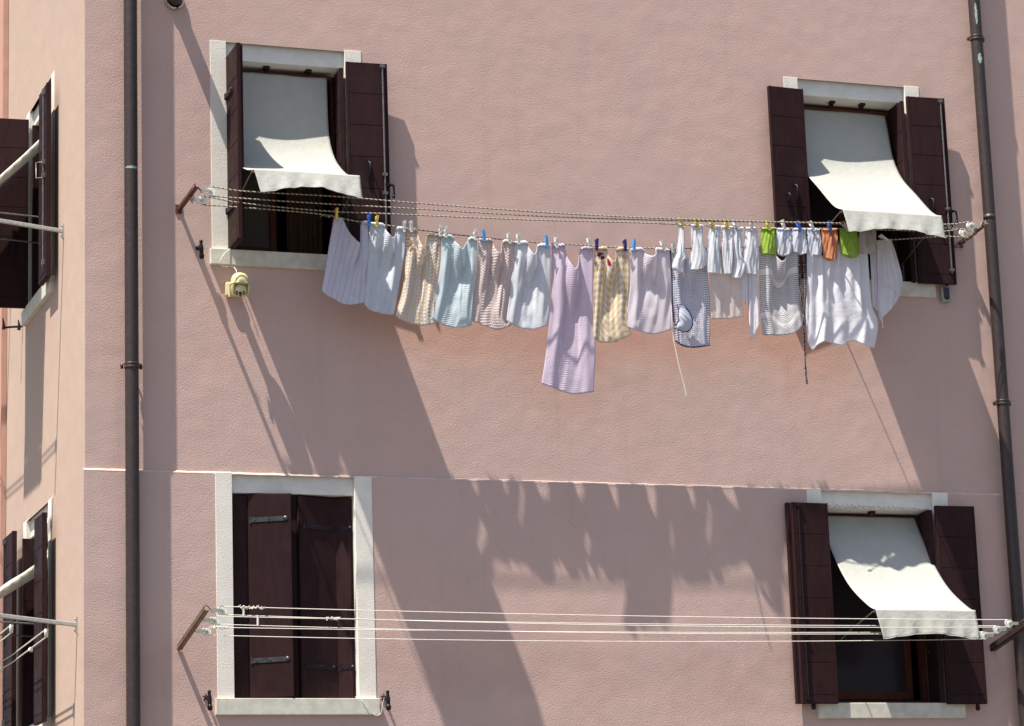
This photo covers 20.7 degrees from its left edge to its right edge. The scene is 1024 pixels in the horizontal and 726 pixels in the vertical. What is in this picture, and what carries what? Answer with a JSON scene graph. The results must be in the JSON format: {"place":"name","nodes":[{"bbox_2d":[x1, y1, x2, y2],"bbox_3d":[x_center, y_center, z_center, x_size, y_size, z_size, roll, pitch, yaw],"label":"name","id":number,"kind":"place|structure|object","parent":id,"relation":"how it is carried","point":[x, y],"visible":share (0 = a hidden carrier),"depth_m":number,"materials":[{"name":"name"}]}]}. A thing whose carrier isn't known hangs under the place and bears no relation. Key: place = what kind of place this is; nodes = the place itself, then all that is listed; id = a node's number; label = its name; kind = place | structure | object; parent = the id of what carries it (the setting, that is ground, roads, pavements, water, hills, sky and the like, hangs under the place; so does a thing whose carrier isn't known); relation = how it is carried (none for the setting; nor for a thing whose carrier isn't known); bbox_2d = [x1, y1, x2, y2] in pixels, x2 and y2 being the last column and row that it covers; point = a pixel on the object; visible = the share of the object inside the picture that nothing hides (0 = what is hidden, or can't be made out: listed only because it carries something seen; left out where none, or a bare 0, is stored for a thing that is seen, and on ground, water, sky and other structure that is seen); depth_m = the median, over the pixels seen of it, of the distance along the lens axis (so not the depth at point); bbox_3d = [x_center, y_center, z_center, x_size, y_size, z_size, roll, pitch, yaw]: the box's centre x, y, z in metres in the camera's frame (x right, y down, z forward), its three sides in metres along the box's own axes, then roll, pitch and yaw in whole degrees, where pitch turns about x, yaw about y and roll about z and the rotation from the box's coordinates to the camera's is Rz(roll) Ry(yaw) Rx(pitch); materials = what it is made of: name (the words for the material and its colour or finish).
{"place":"outdoors","nodes":[
{"label":"outdoors","id":0,"kind":"place"},
{"label":"ground","id":1,"kind":"structure","parent":0,"visible":0},
{"bbox_2d":[0,0,8,725],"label":"neighbouring house","id":2,"kind":"structure","parent":1,"relation":"on","point":[4,14],"depth_m":22.38,"materials":[{"name":"paint"}]},
{"bbox_2d":[0,0,1023,725],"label":"house","id":3,"kind":"structure","parent":1,"relation":"on","point":[310,444],"depth_m":20.42,"materials":[{"name":"pink paint"}]},
{"bbox_2d":[2,318,22,329],"bbox_3d":[-3.884,-0.302,21.741,0.165,0.092,0.028,2,-13,-19],"label":"shutter holder","id":4,"kind":"object","parent":3,"relation":"attached to","point":[18,327],"visible":1,"depth_m":21.73,"materials":[{"name":"black metal"}]},
{"bbox_2d":[0,140,38,243],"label":"awning","id":5,"kind":"object","parent":3,"relation":"attached to","point":[18,164],"visible":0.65,"depth_m":20.86,"materials":[{"name":"beige fabric"}]},
{"bbox_2d":[0,547,47,636],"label":"awning","id":6,"kind":"object","parent":3,"relation":"attached to","point":[16,582],"visible":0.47,"depth_m":20.20,"materials":[{"name":"beige fabric"}]},
{"bbox_2d":[0,219,63,238],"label":"side clothesline","id":7,"kind":"object","parent":3,"relation":"attached to","point":[29,225],"visible":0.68,"depth_m":20.18,"materials":[{"name":"metal"}]},
{"bbox_2d":[0,613,77,671],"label":"side clothesline","id":8,"kind":"object","parent":3,"relation":"attached to","point":[41,620],"visible":0.96,"depth_m":19.05,"materials":[{"name":"metal"}]},
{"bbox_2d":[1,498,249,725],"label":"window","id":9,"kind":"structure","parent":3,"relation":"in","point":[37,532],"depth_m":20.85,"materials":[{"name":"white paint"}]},
{"bbox_2d":[120,0,142,725],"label":"drainpipe","id":10,"kind":"object","parent":3,"relation":"attached to","point":[132,366],"visible":1,"depth_m":19.26,"materials":[{"name":"brown metal"}]},
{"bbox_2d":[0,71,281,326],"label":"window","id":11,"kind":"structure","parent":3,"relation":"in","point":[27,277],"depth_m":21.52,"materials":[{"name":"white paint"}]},
{"bbox_2d":[164,0,183,9],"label":"flue pipe","id":12,"kind":"object","parent":3,"relation":"attached to","point":[173,4],"visible":1,"depth_m":20.03,"materials":[{"name":"silver metal"}]},
{"bbox_2d":[195,240,203,258],"bbox_3d":[-2.196,-0.793,19.698,0.038,0.143,0.094,5,-14,-28],"label":"shutter holder","id":13,"kind":"object","parent":3,"relation":"attached to","point":[199,247],"visible":1,"depth_m":19.66,"materials":[{"name":"black metal"}]},
{"bbox_2d":[203,690,212,710],"bbox_3d":[-2.070,2.295,19.010,0.061,0.143,0.091,2,-13,-19],"label":"shutter holder","id":14,"kind":"object","parent":3,"relation":"attached to","point":[209,701],"visible":1,"depth_m":18.98,"materials":[{"name":"black metal"}]},
{"bbox_2d":[219,249,249,296],"bbox_3d":[-1.944,-0.637,19.673,0.145,0.386,0.248,8,-16,-39],"label":"security camera","id":15,"kind":"object","parent":3,"relation":"attached to","point":[238,285],"visible":1,"depth_m":19.57,"materials":[{"name":"plastic"}]},
{"bbox_2d":[215,472,379,714],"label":"window","id":16,"kind":"structure","parent":3,"relation":"in","point":[307,542],"depth_m":19.45,"materials":[{"name":"white paint"}]},
{"bbox_2d":[242,70,362,216],"bbox_3d":[-1.568,-1.618,19.863,0.843,1.208,0.880,2,-13,-19],"label":"awning","id":17,"kind":"object","parent":3,"relation":"attached to","point":[287,144],"visible":0.93,"depth_m":20.26,"materials":[{"name":"beige fabric"}]},
{"bbox_2d":[210,40,394,270],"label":"window","id":18,"kind":"structure","parent":3,"relation":"in","point":[357,92],"depth_m":20.21,"materials":[{"name":"white paint"}]},
{"bbox_2d":[286,187,323,253],"bbox_3d":[-1.529,-1.407,20.587,0.282,1.420,0.049,2,-13,-19],"label":"curtain","id":19,"kind":"object","parent":3,"relation":"hanging from","point":[304,232],"visible":0.37,"depth_m":20.50,"materials":[{"name":"brown fabric"}]},
{"bbox_2d":[357,697,383,715],"bbox_3d":[-0.987,2.379,19.406,0.205,0.143,0.070,-2,-12,2],"label":"white string","id":20,"kind":"object","parent":3,"relation":"attached to","point":[370,711],"visible":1,"depth_m":19.39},
{"bbox_2d":[381,690,390,710],"bbox_3d":[-0.878,2.345,19.432,0.061,0.143,0.091,2,-13,-19],"label":"shutter holder","id":21,"kind":"object","parent":3,"relation":"attached to","point":[387,699],"visible":1,"depth_m":19.40,"materials":[{"name":"black metal"}]},
{"bbox_2d":[175,183,988,248],"bbox_3d":[0.655,-1.003,20.554,6.256,0.346,0.513,2,-13,-19],"label":"clothesline","id":22,"kind":"object","parent":3,"relation":"attached to","point":[966,235],"visible":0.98,"depth_m":20.10,"materials":[{"name":"grey metal"}]},
{"bbox_2d":[335,208,338,219],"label":"clothes peg","id":23,"kind":"object","parent":22,"relation":"attached to","point":[336,214],"visible":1,"depth_m":19.78,"materials":[{"name":"yellow plastic"}]},
{"bbox_2d":[322,216,368,304],"bbox_3d":[-1.172,-0.728,19.749,0.355,0.643,0.084,2,-13,-19],"label":"tea towel","id":24,"kind":"object","parent":22,"relation":"hanging from","point":[345,276],"visible":1,"depth_m":19.76,"materials":[{"name":"purple fabric"}]},
{"bbox_2d":[367,214,370,225],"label":"clothes peg","id":25,"kind":"object","parent":22,"relation":"attached to","point":[368,219],"visible":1,"depth_m":19.85,"materials":[{"name":"blue plastic"}]},
{"bbox_2d":[375,215,378,226],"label":"clothes peg","id":26,"kind":"object","parent":22,"relation":"attached to","point":[376,219],"visible":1,"depth_m":19.87,"materials":[{"name":"yellow plastic"}]},
{"bbox_2d":[364,222,406,314],"bbox_3d":[-0.895,-0.675,19.834,0.326,0.669,0.093,2,-13,-19],"label":"tea towel","id":27,"kind":"object","parent":22,"relation":"hanging from","point":[386,253],"visible":1,"depth_m":19.85,"materials":[{"name":"white fabric"}]},
{"bbox_2d":[403,220,405,231],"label":"clothes peg","id":28,"kind":"object","parent":22,"relation":"attached to","point":[404,225],"visible":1,"depth_m":19.93,"materials":[{"name":"white plastic"}]},
{"bbox_2d":[409,220,412,231],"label":"clothes peg","id":29,"kind":"object","parent":22,"relation":"attached to","point":[411,225],"visible":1,"depth_m":19.95,"materials":[{"name":"white plastic"}]},
{"bbox_2d":[395,228,440,325],"bbox_3d":[-0.664,-0.619,19.915,0.363,0.714,0.103,2,-13,-19],"label":"tea towel","id":30,"kind":"object","parent":22,"relation":"hanging from","point":[416,304],"visible":1,"depth_m":19.93,"materials":[{"name":"white fabric"}]},
{"bbox_2d":[438,225,441,236],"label":"clothes peg","id":31,"kind":"object","parent":22,"relation":"attached to","point":[440,230],"visible":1,"depth_m":20.02,"materials":[{"name":"white plastic"}]},
{"bbox_2d":[444,226,447,237],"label":"clothes peg","id":32,"kind":"object","parent":22,"relation":"attached to","point":[445,231],"visible":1,"depth_m":20.03,"materials":[{"name":"white plastic"}]},
{"bbox_2d":[432,234,476,327],"bbox_3d":[-0.406,-0.590,19.991,0.359,0.691,0.095,2,-13,-19],"label":"tea towel","id":33,"kind":"object","parent":22,"relation":"hanging from","point":[453,307],"visible":1,"depth_m":20.01,"materials":[{"name":"blue fabric"}]},
{"bbox_2d":[473,228,476,240],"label":"clothes peg","id":34,"kind":"object","parent":22,"relation":"attached to","point":[475,233],"visible":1,"depth_m":20.10,"materials":[{"name":"white plastic"}]},
{"bbox_2d":[481,230,485,241],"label":"clothes peg","id":35,"kind":"object","parent":22,"relation":"attached to","point":[483,236],"visible":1,"depth_m":20.12,"materials":[{"name":"plastic"}]},
{"bbox_2d":[472,238,514,329],"bbox_3d":[-0.133,-0.572,20.094,0.352,0.680,0.094,2,-13,-19],"label":"tea towel","id":36,"kind":"object","parent":22,"relation":"hanging from","point":[495,268],"visible":1,"depth_m":20.11,"materials":[{"name":"fabric"}]},
{"bbox_2d":[506,232,511,243],"bbox_3d":[-0.022,-0.901,20.196,0.019,0.082,0.038,-10,-9,-22],"label":"clothes peg","id":37,"kind":"object","parent":22,"relation":"attached to","point":[508,237],"visible":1,"depth_m":20.18,"materials":[{"name":"white plastic"}]},
{"bbox_2d":[516,233,519,244],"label":"clothes peg","id":38,"kind":"object","parent":22,"relation":"attached to","point":[518,238],"visible":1,"depth_m":20.21,"materials":[{"name":"white plastic"}]},
{"bbox_2d":[506,240,550,329],"bbox_3d":[0.125,-0.567,20.178,0.356,0.663,0.100,2,-13,-19],"label":"tea towel","id":39,"kind":"object","parent":22,"relation":"hanging from","point":[529,303],"visible":1,"depth_m":20.20,"materials":[{"name":"white fabric"}]},
{"bbox_2d":[544,235,548,246],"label":"clothes peg","id":40,"kind":"object","parent":22,"relation":"attached to","point":[546,240],"visible":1,"depth_m":20.28,"materials":[{"name":"plastic"}]},
{"bbox_2d":[554,236,557,247],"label":"clothes peg","id":41,"kind":"object","parent":22,"relation":"attached to","point":[556,241],"visible":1,"depth_m":20.30,"materials":[{"name":"white plastic"}]},
{"bbox_2d":[541,243,594,393],"bbox_3d":[0.406,-0.327,20.239,0.446,1.119,0.097,2,-13,-19],"label":"hand towel","id":42,"kind":"object","parent":22,"relation":"hanging from","point":[569,365],"visible":1,"depth_m":20.25,"materials":[{"name":"purple fabric"}]},
{"bbox_2d":[586,237,591,248],"bbox_3d":[0.562,-0.876,20.402,0.019,0.082,0.038,-8,-9,-21],"label":"clothes peg","id":43,"kind":"object","parent":22,"relation":"attached to","point":[588,242],"visible":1,"depth_m":20.39,"materials":[{"name":"white plastic"}]},
{"bbox_2d":[595,238,598,249],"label":"clothes peg","id":44,"kind":"object","parent":22,"relation":"attached to","point":[596,243],"visible":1,"depth_m":20.41,"materials":[{"name":"blue plastic"}]},
{"bbox_2d":[593,246,630,342],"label":"tea towel","id":45,"kind":"object","parent":22,"relation":"hanging from","point":[610,291],"visible":1,"depth_m":20.40,"materials":[{"name":"beige fabric"}]},
{"bbox_2d":[622,239,626,250],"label":"clothes peg","id":46,"kind":"object","parent":22,"relation":"attached to","point":[625,244],"visible":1,"depth_m":20.49,"materials":[{"name":"blue plastic"}]},
{"bbox_2d":[632,239,635,250],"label":"clothes peg","id":47,"kind":"object","parent":22,"relation":"attached to","point":[634,244],"visible":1,"depth_m":20.51,"materials":[{"name":"plastic"}]},
{"bbox_2d":[627,247,671,333],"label":"tea towel","id":48,"kind":"object","parent":22,"relation":"hanging from","point":[649,304],"visible":1,"depth_m":20.51,"materials":[{"name":"white fabric"}]},
{"bbox_2d":[659,240,665,250],"bbox_3d":[1.111,-0.864,20.599,0.019,0.082,0.038,-21,-4,-23],"label":"clothes peg","id":49,"kind":"object","parent":22,"relation":"attached to","point":[661,242],"visible":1,"depth_m":20.59,"materials":[{"name":"white plastic"}]},
{"bbox_2d":[671,241,674,252],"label":"clothes peg","id":50,"kind":"object","parent":22,"relation":"attached to","point":[673,246],"visible":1,"depth_m":20.61,"materials":[{"name":"grey plastic"}]},
{"bbox_2d":[672,224,687,272],"bbox_3d":[1.238,-0.850,20.631,0.135,0.374,0.050,3,-13,-23],"label":"sock","id":51,"kind":"object","parent":22,"relation":"hanging from","point":[681,257],"visible":1,"depth_m":20.61,"materials":[{"name":"white fabric"}]},
{"bbox_2d":[670,249,709,395],"bbox_3d":[1.323,-0.306,20.552,0.329,1.124,0.113,2,-13,-19],"label":"apron","id":52,"kind":"object","parent":22,"relation":"hanging from","point":[690,307],"visible":1,"depth_m":20.61,"materials":[{"name":"fabric"}]},
{"bbox_2d":[690,224,706,269],"bbox_3d":[1.371,-0.857,20.682,0.154,0.349,0.048,2,-13,-19],"label":"sock","id":53,"kind":"object","parent":22,"relation":"hanging from","point":[698,257],"visible":1,"depth_m":20.67,"materials":[{"name":"white fabric"}]},
{"bbox_2d":[708,218,715,228],"bbox_3d":[1.482,-1.033,20.743,0.019,0.082,0.038,-34,1,-23],"label":"clothes peg","id":54,"kind":"object","parent":22,"relation":"attached to","point":[712,225],"visible":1,"depth_m":20.74,"materials":[{"name":"yellow plastic"}]},
{"bbox_2d":[706,225,721,273],"bbox_3d":[1.496,-0.843,20.721,0.124,0.370,0.051,2,-13,-19],"label":"sock","id":55,"kind":"object","parent":22,"relation":"hanging from","point":[713,264],"visible":1,"depth_m":20.71,"materials":[{"name":"white fabric"}]},
{"bbox_2d":[710,248,742,318],"bbox_3d":[1.582,-0.592,20.736,0.256,0.556,0.044,2,-13,-19],"label":"pillow cover","id":56,"kind":"object","parent":22,"relation":"hanging from","point":[725,296],"visible":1,"depth_m":20.71,"materials":[{"name":"beige fabric"}]},
{"bbox_2d":[723,218,729,229],"bbox_3d":[1.592,-1.031,20.783,0.019,0.082,0.038,-25,-3,-23],"label":"clothes peg","id":57,"kind":"object","parent":22,"relation":"attached to","point":[726,225],"visible":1,"depth_m":20.77,"materials":[{"name":"yellow plastic"}]},
{"bbox_2d":[720,226,733,273],"bbox_3d":[1.604,-0.841,20.761,0.099,0.369,0.046,2,-13,-19],"label":"sock","id":58,"kind":"object","parent":22,"relation":"hanging from","point":[727,245],"visible":1,"depth_m":20.75,"materials":[{"name":"white fabric"}]},
{"bbox_2d":[731,222,739,229],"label":"clothes peg","id":59,"kind":"object","parent":22,"relation":"attached to","point":[735,224],"visible":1,"depth_m":20.80,"materials":[{"name":"white plastic"}]},
{"bbox_2d":[732,227,745,278],"bbox_3d":[1.685,-0.822,20.787,0.129,0.397,0.046,2,-13,-19],"label":"sock","id":60,"kind":"object","parent":22,"relation":"hanging from","point":[739,267],"visible":1,"depth_m":20.77,"materials":[{"name":"white fabric"}]},
{"bbox_2d":[741,248,759,339],"bbox_3d":[1.765,-0.519,20.787,0.149,0.715,0.052,2,-13,-19],"label":"napkin","id":61,"kind":"object","parent":22,"relation":"hanging from","point":[749,286],"visible":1,"depth_m":20.77,"materials":[{"name":"white fabric"}]},
{"bbox_2d":[742,227,758,274],"bbox_3d":[1.777,-0.837,20.825,0.142,0.365,0.055,2,-13,-19],"label":"sock","id":62,"kind":"object","parent":22,"relation":"hanging from","point":[750,257],"visible":1,"depth_m":20.81,"materials":[{"name":"white fabric"}]},
{"bbox_2d":[749,219,752,230],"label":"clothes peg","id":63,"kind":"object","parent":22,"relation":"attached to","point":[751,225],"visible":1,"depth_m":20.84,"materials":[{"name":"grey plastic"}]},
{"bbox_2d":[765,219,770,230],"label":"clothes peg","id":64,"kind":"object","parent":22,"relation":"attached to","point":[768,226],"visible":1,"depth_m":20.89,"materials":[{"name":"yellow plastic"}]},
{"bbox_2d":[760,227,776,254],"bbox_3d":[1.918,-0.913,20.891,0.126,0.210,0.055,2,-13,-19],"label":"flannel","id":65,"kind":"object","parent":22,"relation":"hanging from","point":[768,242],"visible":1,"depth_m":20.88,"materials":[{"name":"green fabric"}]},
{"bbox_2d":[759,246,802,335],"bbox_3d":[2.008,-0.551,20.867,0.349,0.710,0.112,2,-13,-19],"label":"tea towel","id":66,"kind":"object","parent":22,"relation":"hanging from","point":[780,311],"visible":1,"depth_m":20.87,"materials":[{"name":"grey fabric"}]},
{"bbox_2d":[776,228,792,255],"bbox_3d":[2.041,-0.908,20.935,0.131,0.216,0.052,2,-13,-19],"label":"flannel","id":67,"kind":"object","parent":22,"relation":"hanging from","point":[784,242],"visible":1,"depth_m":20.92,"materials":[{"name":"white fabric"}]},
{"bbox_2d":[791,228,807,254],"bbox_3d":[2.158,-0.914,20.983,0.119,0.206,0.062,2,-13,-19],"label":"flannel","id":68,"kind":"object","parent":22,"relation":"hanging from","point":[799,239],"visible":1,"depth_m":20.97,"materials":[{"name":"white fabric"}]},
{"bbox_2d":[795,220,801,230],"bbox_3d":[2.151,-1.027,20.985,0.019,0.082,0.038,-23,-4,-23],"label":"clothes peg","id":69,"kind":"object","parent":68,"relation":"attached to","point":[798,226],"visible":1,"depth_m":20.97,"materials":[{"name":"blue plastic"}]},
{"bbox_2d":[798,254,807,383],"bbox_3d":[2.183,-0.362,20.885,0.057,1.061,0.018,2,-13,-19],"label":"apron tie","id":70,"kind":"object","parent":22,"relation":"hanging from","point":[803,313],"visible":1,"depth_m":20.91,"materials":[{"name":"fabric"}]},
{"bbox_2d":[807,228,821,255],"bbox_3d":[2.278,-0.911,21.016,0.116,0.211,0.060,2,-13,-19],"label":"flannel","id":71,"kind":"object","parent":22,"relation":"hanging from","point":[814,243],"visible":1,"depth_m":21.01,"materials":[{"name":"white fabric"}]},
{"bbox_2d":[821,228,837,260],"bbox_3d":[2.398,-0.898,21.060,0.136,0.256,0.056,2,-13,-19],"label":"flannel","id":72,"kind":"object","parent":22,"relation":"hanging from","point":[829,243],"visible":1,"depth_m":21.05,"materials":[{"name":"orange fabric"}]},
{"bbox_2d":[806,244,877,349],"bbox_3d":[2.478,-0.510,21.022,0.602,0.871,0.072,2,-13,-19],"label":"white shirt","id":73,"kind":"object","parent":22,"relation":"hanging from","point":[840,310],"visible":1,"depth_m":21.01,"materials":[{"name":"fabric"}]},
{"bbox_2d":[841,221,847,231],"bbox_3d":[2.514,-1.029,21.118,0.019,0.082,0.038,-35,1,-23],"label":"clothes peg","id":74,"kind":"object","parent":22,"relation":"attached to","point":[844,226],"visible":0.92,"depth_m":21.11,"materials":[{"name":"grey plastic"}]},
{"bbox_2d":[839,228,859,257],"bbox_3d":[2.553,-0.909,21.124,0.162,0.227,0.056,2,-13,-19],"label":"flannel","id":75,"kind":"object","parent":22,"relation":"hanging from","point":[849,244],"visible":0.94,"depth_m":21.11,"materials":[{"name":"green fabric"}]},
{"bbox_2d":[859,229,875,253],"bbox_3d":[2.692,-0.922,21.180,0.152,0.197,0.057,2,-13,-19],"label":"flannel","id":76,"kind":"object","parent":22,"relation":"hanging from","point":[867,242],"visible":0.87,"depth_m":21.16,"materials":[{"name":"beige fabric"}]},
{"bbox_2d":[878,234,888,240],"bbox_3d":[2.825,-0.949,21.241,0.082,0.019,0.038,30,-20,-11],"label":"clothes peg","id":77,"kind":"object","parent":22,"relation":"attached to","point":[881,236],"visible":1,"depth_m":21.23,"materials":[{"name":"white plastic"}]},
{"bbox_2d":[870,239,902,327],"bbox_3d":[2.838,-0.605,21.185,0.268,0.701,0.049,2,-13,-19],"label":"shirt","id":78,"kind":"object","parent":22,"relation":"hanging from","point":[886,280],"visible":1,"depth_m":21.19,"materials":[{"name":"white fabric"}]},
{"bbox_2d":[177,605,1023,650],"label":"clothesline","id":79,"kind":"object","parent":3,"relation":"attached to","point":[1007,637],"visible":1,"depth_m":19.50,"materials":[{"name":"white plastic"},{"name":"dark brown iron"},{"name":"cream iron"}]},
{"bbox_2d":[767,77,957,297],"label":"window","id":80,"kind":"structure","parent":3,"relation":"in","point":[916,125],"depth_m":21.74,"materials":[{"name":"white paint"}]},
{"bbox_2d":[804,106,945,267],"bbox_3d":[2.705,-1.459,21.437,0.910,1.293,0.893,2,-13,-19],"label":"awning","id":81,"kind":"object","parent":3,"relation":"attached to","point":[855,176],"visible":0.98,"depth_m":21.68,"materials":[{"name":"beige fabric"}]},
{"bbox_2d":[784,489,987,718],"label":"window","id":82,"kind":"structure","parent":3,"relation":"in","point":[848,679],"depth_m":21.02,"materials":[{"name":"white paint"}]},
{"bbox_2d":[828,514,979,652],"bbox_3d":[2.853,1.582,20.777,0.895,1.063,0.923,2,-13,-19],"label":"awning","id":83,"kind":"object","parent":3,"relation":"attached to","point":[890,573],"visible":0.98,"depth_m":20.88,"materials":[{"name":"beige fabric"}]},
{"bbox_2d":[939,287,950,302],"bbox_3d":[3.356,-0.528,21.677,0.078,0.120,0.048,2,-13,-19],"label":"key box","id":84,"kind":"object","parent":3,"relation":"attached to","point":[945,295],"visible":1,"depth_m":21.66,"materials":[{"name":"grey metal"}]},
{"bbox_2d":[967,0,1023,725],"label":"drainpipe","id":85,"kind":"object","parent":3,"relation":"attached to","point":[976,39],"visible":1,"depth_m":21.62,"materials":[{"name":"brown metal"}]}
]}

